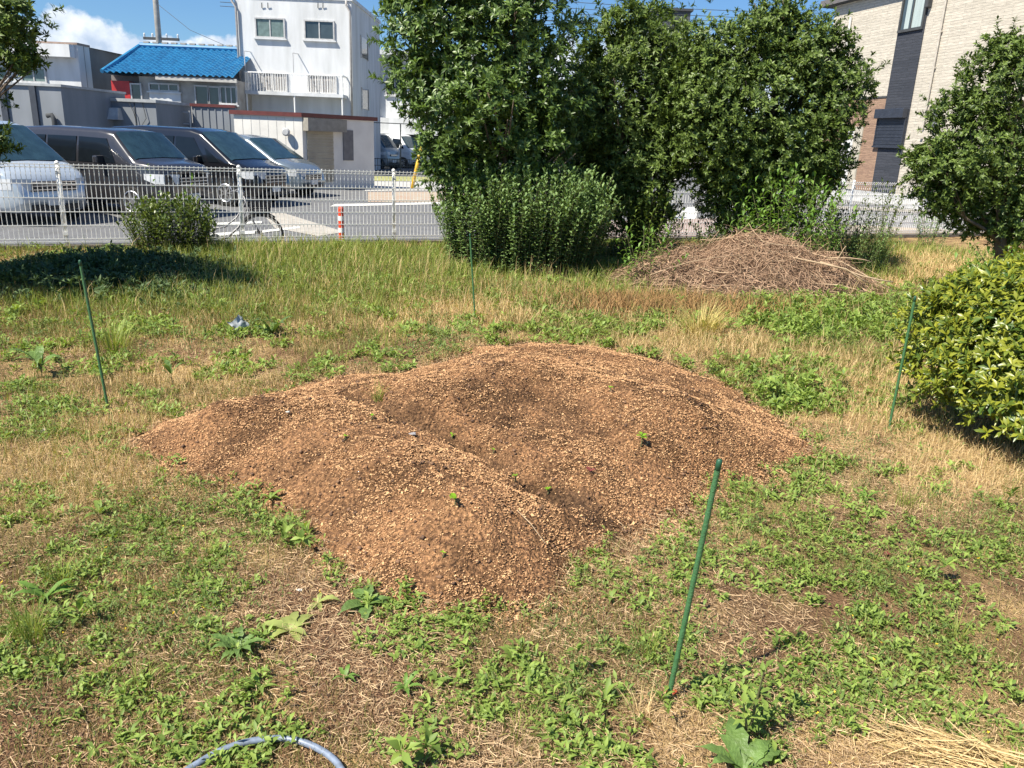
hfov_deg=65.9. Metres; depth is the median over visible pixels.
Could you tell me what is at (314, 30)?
window
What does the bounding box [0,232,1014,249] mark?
kerb
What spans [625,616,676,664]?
grass tuft
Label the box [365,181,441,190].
path
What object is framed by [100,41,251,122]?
blue roofed house
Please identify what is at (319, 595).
dock plant
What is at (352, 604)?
dock plant
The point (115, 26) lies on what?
sky
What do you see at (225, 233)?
bay line
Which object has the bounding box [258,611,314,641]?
dock plant
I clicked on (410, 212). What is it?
fence
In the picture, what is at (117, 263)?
weed bed
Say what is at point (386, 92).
window
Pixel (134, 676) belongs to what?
grass tuft
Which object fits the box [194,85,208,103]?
window
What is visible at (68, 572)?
grass tuft
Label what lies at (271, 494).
rosette weed
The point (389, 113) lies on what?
white building
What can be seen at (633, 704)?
grass tuft
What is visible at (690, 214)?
car
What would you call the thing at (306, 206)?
car park
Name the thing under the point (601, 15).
power line
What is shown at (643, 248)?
weedy shrub
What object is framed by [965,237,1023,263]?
weedy shrub
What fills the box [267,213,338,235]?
concrete slab
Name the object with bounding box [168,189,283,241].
bicycle
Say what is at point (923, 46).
tiled house
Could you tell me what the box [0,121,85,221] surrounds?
parked car
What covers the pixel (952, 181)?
tree
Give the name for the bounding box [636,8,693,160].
dark building
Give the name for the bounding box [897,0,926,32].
window
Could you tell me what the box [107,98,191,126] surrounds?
grey annex
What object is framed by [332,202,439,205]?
bay line
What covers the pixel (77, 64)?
flat roofed building
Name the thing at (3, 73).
window
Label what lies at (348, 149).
window
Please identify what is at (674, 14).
power line
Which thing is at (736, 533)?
grass tuft
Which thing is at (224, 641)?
dock plant
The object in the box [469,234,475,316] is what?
garden stake
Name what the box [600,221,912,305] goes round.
brush pile
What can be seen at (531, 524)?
lying stick
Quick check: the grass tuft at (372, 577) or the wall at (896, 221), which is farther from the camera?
the wall at (896, 221)
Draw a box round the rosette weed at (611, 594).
[601,589,621,601]
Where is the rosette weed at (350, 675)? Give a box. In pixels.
[332,664,361,681]
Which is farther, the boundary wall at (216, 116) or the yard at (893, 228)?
the boundary wall at (216, 116)
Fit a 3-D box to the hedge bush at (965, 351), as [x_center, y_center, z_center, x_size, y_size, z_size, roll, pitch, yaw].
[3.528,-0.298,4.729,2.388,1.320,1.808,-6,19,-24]
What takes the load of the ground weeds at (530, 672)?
on the garden ground at (966, 574)
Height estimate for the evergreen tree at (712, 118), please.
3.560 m
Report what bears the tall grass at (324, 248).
on the garden ground at (966, 574)
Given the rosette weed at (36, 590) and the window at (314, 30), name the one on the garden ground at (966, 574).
the rosette weed at (36, 590)
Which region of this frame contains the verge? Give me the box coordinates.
[374,176,434,180]
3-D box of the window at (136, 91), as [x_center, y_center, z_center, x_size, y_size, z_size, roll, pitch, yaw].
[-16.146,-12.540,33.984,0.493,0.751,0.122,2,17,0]
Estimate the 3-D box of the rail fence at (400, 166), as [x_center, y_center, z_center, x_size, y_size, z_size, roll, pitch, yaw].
[-3.533,-11.342,38.428,7.026,2.400,0.066,2,17,0]
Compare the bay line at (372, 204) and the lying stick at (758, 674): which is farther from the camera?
the bay line at (372, 204)
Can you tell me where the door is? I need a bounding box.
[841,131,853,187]
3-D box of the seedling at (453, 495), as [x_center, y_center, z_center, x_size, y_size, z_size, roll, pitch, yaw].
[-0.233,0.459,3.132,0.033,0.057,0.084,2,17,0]
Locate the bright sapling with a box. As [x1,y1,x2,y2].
[726,162,864,264]
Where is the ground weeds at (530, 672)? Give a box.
[0,236,1023,767]
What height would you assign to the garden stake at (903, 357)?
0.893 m
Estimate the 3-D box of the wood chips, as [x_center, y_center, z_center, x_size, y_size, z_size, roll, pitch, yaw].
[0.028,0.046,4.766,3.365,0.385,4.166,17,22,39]
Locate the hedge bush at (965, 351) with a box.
[883,240,1023,441]
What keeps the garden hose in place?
on the garden ground at (966, 574)
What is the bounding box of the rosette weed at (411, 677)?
[391,670,424,696]
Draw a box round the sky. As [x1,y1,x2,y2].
[18,0,834,145]
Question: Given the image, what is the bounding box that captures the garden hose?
[184,735,344,767]
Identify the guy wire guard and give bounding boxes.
[411,147,421,187]
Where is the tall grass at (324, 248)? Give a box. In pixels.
[0,230,1023,767]
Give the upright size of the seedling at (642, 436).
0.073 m
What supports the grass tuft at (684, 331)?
on the garden ground at (966, 574)
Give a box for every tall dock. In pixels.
[5,345,63,377]
[161,359,180,387]
[251,316,295,333]
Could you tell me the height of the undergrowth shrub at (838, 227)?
1.000 m
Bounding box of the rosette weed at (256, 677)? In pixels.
[235,667,279,701]
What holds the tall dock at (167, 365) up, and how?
on the garden ground at (966, 574)
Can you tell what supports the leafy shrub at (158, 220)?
on the garden ground at (966, 574)
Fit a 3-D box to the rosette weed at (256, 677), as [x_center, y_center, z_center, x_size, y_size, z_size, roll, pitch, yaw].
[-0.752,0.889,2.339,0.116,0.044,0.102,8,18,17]
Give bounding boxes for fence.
[0,160,395,244]
[374,122,500,174]
[394,171,448,237]
[466,178,987,235]
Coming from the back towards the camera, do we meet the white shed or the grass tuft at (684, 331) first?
the white shed
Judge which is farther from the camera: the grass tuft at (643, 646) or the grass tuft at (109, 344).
the grass tuft at (109, 344)
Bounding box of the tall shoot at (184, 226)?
[147,164,192,236]
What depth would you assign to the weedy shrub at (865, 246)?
10.72 m
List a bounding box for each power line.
[159,5,225,45]
[548,12,803,23]
[550,0,831,13]
[564,7,819,19]
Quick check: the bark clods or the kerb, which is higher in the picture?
the kerb
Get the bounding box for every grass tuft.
[0,580,64,648]
[19,541,86,588]
[51,311,150,354]
[101,650,176,704]
[181,529,224,559]
[288,518,316,548]
[360,569,382,581]
[364,377,393,401]
[492,695,556,746]
[613,675,668,742]
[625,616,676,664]
[649,290,750,338]
[658,318,721,341]
[726,523,743,541]
[827,221,876,256]
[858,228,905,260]
[895,481,938,508]
[936,597,985,644]
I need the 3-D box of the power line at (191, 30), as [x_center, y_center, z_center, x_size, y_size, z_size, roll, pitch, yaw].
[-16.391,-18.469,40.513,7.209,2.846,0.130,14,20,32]
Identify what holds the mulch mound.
on the garden ground at (966, 574)
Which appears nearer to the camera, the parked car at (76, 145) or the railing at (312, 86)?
the parked car at (76, 145)
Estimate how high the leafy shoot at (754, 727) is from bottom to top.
0.338 m
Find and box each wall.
[183,103,236,131]
[793,204,974,229]
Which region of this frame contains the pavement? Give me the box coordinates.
[609,218,757,236]
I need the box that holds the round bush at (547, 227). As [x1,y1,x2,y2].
[426,157,624,275]
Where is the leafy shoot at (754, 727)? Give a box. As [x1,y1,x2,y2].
[730,637,797,737]
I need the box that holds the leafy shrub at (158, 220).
[116,191,220,252]
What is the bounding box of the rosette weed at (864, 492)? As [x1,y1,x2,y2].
[857,489,881,502]
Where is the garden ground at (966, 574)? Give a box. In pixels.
[0,236,1023,767]
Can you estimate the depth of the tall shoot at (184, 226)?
10.32 m
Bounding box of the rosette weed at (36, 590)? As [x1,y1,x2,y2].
[10,578,76,604]
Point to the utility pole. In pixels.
(159, 38)
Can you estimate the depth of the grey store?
23.87 m
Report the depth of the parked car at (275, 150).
23.29 m
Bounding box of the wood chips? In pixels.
[95,336,837,641]
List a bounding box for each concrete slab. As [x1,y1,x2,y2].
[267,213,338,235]
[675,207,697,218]
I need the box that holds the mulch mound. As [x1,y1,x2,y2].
[123,343,819,629]
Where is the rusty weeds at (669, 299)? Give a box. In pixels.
[439,273,894,328]
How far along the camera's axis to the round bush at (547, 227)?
9.56 m
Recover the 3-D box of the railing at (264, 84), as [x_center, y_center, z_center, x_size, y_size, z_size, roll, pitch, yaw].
[-10.802,-13.602,35.660,1.469,0.883,0.200,2,17,0]
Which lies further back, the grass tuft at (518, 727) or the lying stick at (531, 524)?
the lying stick at (531, 524)
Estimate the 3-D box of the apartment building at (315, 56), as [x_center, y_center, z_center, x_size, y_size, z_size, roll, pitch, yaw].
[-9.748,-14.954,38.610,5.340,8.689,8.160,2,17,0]
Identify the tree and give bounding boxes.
[0,0,65,167]
[367,0,611,210]
[551,0,707,249]
[639,0,889,242]
[895,15,1023,267]
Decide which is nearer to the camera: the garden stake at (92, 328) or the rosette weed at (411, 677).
the rosette weed at (411, 677)
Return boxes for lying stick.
[517,510,544,542]
[728,660,800,681]
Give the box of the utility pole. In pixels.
[143,0,179,42]
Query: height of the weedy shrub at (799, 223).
1.217 m
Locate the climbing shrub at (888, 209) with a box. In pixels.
[861,177,917,241]
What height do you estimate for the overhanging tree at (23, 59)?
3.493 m
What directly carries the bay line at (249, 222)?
on the car park
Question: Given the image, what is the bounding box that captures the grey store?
[0,82,125,126]
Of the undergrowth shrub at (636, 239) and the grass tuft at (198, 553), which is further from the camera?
the undergrowth shrub at (636, 239)
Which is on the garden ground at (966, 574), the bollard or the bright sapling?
the bright sapling
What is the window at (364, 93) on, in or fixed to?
in the apartment building at (315, 56)
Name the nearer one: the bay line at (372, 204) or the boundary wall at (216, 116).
the bay line at (372, 204)
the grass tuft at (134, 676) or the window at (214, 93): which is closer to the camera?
the grass tuft at (134, 676)
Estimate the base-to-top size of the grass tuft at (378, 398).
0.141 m
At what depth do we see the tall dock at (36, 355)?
5.17 m
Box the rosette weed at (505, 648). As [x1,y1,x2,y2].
[496,644,521,664]
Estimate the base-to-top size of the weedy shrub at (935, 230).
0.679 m
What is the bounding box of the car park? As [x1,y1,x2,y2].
[0,162,916,244]
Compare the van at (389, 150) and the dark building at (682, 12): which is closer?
the van at (389, 150)
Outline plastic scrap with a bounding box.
[227,315,248,333]
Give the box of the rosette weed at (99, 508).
[82,500,114,517]
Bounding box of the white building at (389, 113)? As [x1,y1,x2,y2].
[380,50,476,167]
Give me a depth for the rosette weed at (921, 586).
3.02 m
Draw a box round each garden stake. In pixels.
[78,260,108,407]
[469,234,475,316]
[666,458,721,698]
[888,296,916,426]
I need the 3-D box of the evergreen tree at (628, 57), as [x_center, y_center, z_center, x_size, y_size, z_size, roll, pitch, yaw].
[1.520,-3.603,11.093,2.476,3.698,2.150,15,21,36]
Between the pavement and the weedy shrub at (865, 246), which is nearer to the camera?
the weedy shrub at (865, 246)
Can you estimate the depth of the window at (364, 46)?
37.79 m
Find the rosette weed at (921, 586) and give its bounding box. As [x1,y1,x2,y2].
[905,582,935,602]
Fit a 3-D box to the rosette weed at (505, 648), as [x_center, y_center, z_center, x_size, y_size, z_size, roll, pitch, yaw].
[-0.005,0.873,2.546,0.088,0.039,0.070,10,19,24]
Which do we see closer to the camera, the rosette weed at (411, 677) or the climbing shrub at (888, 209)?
the rosette weed at (411, 677)
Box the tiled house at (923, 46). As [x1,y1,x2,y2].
[818,0,1023,209]
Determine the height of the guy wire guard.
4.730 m
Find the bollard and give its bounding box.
[338,207,343,239]
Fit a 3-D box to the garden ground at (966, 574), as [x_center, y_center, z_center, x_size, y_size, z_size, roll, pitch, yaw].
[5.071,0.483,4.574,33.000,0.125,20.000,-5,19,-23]
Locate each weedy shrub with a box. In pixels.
[615,221,688,281]
[685,205,780,249]
[730,191,828,243]
[811,205,901,273]
[910,211,950,246]
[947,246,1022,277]
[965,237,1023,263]
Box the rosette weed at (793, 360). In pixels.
[783,354,801,364]
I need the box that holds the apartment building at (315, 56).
[230,0,380,169]
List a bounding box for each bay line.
[212,221,261,225]
[212,230,259,235]
[255,226,299,232]
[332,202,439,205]
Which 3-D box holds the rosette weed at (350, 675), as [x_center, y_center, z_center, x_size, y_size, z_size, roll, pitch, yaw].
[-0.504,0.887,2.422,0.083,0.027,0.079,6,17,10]
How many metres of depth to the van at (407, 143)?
46.34 m
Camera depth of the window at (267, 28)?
35.02 m
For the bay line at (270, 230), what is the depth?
15.51 m
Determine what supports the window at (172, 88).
in the blue roofed house at (189, 73)
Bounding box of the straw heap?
[709,693,1023,767]
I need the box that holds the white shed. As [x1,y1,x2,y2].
[229,110,377,188]
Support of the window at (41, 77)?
in the flat roofed building at (77, 64)
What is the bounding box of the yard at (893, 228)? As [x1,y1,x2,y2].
[792,223,983,234]
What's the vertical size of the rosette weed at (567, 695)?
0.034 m
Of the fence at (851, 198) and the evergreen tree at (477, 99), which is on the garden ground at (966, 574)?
the evergreen tree at (477, 99)
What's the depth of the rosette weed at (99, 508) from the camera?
3.39 m
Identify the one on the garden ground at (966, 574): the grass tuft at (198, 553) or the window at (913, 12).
the grass tuft at (198, 553)
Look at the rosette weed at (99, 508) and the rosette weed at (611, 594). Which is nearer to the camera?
the rosette weed at (611, 594)
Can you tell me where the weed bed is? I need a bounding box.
[0,240,386,316]
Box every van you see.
[380,133,399,168]
[386,134,421,167]
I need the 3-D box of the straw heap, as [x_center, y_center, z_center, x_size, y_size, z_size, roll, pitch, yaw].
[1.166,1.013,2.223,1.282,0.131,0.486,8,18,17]
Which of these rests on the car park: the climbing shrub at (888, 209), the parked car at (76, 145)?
the parked car at (76, 145)
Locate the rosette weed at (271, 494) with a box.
[260,489,286,504]
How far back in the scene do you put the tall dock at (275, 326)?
6.50 m
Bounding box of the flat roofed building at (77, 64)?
[0,41,121,89]
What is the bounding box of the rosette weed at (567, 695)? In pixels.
[541,691,577,711]
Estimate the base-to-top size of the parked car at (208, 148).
1.890 m
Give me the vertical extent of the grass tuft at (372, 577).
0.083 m
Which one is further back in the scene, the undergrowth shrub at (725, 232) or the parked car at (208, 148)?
the parked car at (208, 148)
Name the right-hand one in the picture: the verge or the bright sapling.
the bright sapling
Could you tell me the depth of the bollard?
12.14 m
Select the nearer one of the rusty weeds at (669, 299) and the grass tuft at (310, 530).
the grass tuft at (310, 530)
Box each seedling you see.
[449,493,456,505]
[636,432,646,446]
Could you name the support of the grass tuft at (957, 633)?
on the garden ground at (966, 574)
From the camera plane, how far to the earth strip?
25.12 m
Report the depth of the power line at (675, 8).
40.96 m
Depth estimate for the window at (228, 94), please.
33.97 m
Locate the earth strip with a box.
[368,192,464,201]
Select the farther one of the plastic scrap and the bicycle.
the bicycle
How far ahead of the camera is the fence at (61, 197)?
10.79 m
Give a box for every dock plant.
[207,625,268,662]
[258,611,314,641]
[307,593,339,613]
[337,584,388,620]
[695,715,783,767]
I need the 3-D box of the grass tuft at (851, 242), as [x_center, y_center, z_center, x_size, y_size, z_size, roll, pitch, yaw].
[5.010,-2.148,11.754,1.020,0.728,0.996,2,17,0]
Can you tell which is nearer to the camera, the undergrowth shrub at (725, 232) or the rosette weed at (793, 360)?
the rosette weed at (793, 360)
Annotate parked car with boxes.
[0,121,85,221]
[26,125,212,217]
[113,125,289,206]
[239,134,324,196]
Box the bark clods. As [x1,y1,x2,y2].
[116,342,832,627]
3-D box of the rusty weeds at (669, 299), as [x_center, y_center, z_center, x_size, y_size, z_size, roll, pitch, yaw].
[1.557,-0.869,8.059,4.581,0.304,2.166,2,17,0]
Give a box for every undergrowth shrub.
[603,184,691,258]
[709,210,786,243]
[786,201,875,266]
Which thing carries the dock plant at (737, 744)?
on the garden ground at (966, 574)
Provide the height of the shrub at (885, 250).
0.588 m
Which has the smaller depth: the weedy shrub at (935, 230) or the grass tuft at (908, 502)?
the grass tuft at (908, 502)
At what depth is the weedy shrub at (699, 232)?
10.83 m
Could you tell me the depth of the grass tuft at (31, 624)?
2.52 m
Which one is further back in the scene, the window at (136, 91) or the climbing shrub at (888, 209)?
the window at (136, 91)
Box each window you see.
[0,65,8,81]
[19,67,48,83]
[129,83,142,98]
[147,82,181,93]
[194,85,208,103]
[208,86,219,103]
[219,86,239,106]
[253,17,286,39]
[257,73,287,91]
[302,19,336,41]
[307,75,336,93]
[343,130,353,160]
[360,35,368,60]
[361,87,368,110]
[384,77,399,96]
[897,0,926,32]
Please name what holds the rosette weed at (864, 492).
on the garden ground at (966, 574)

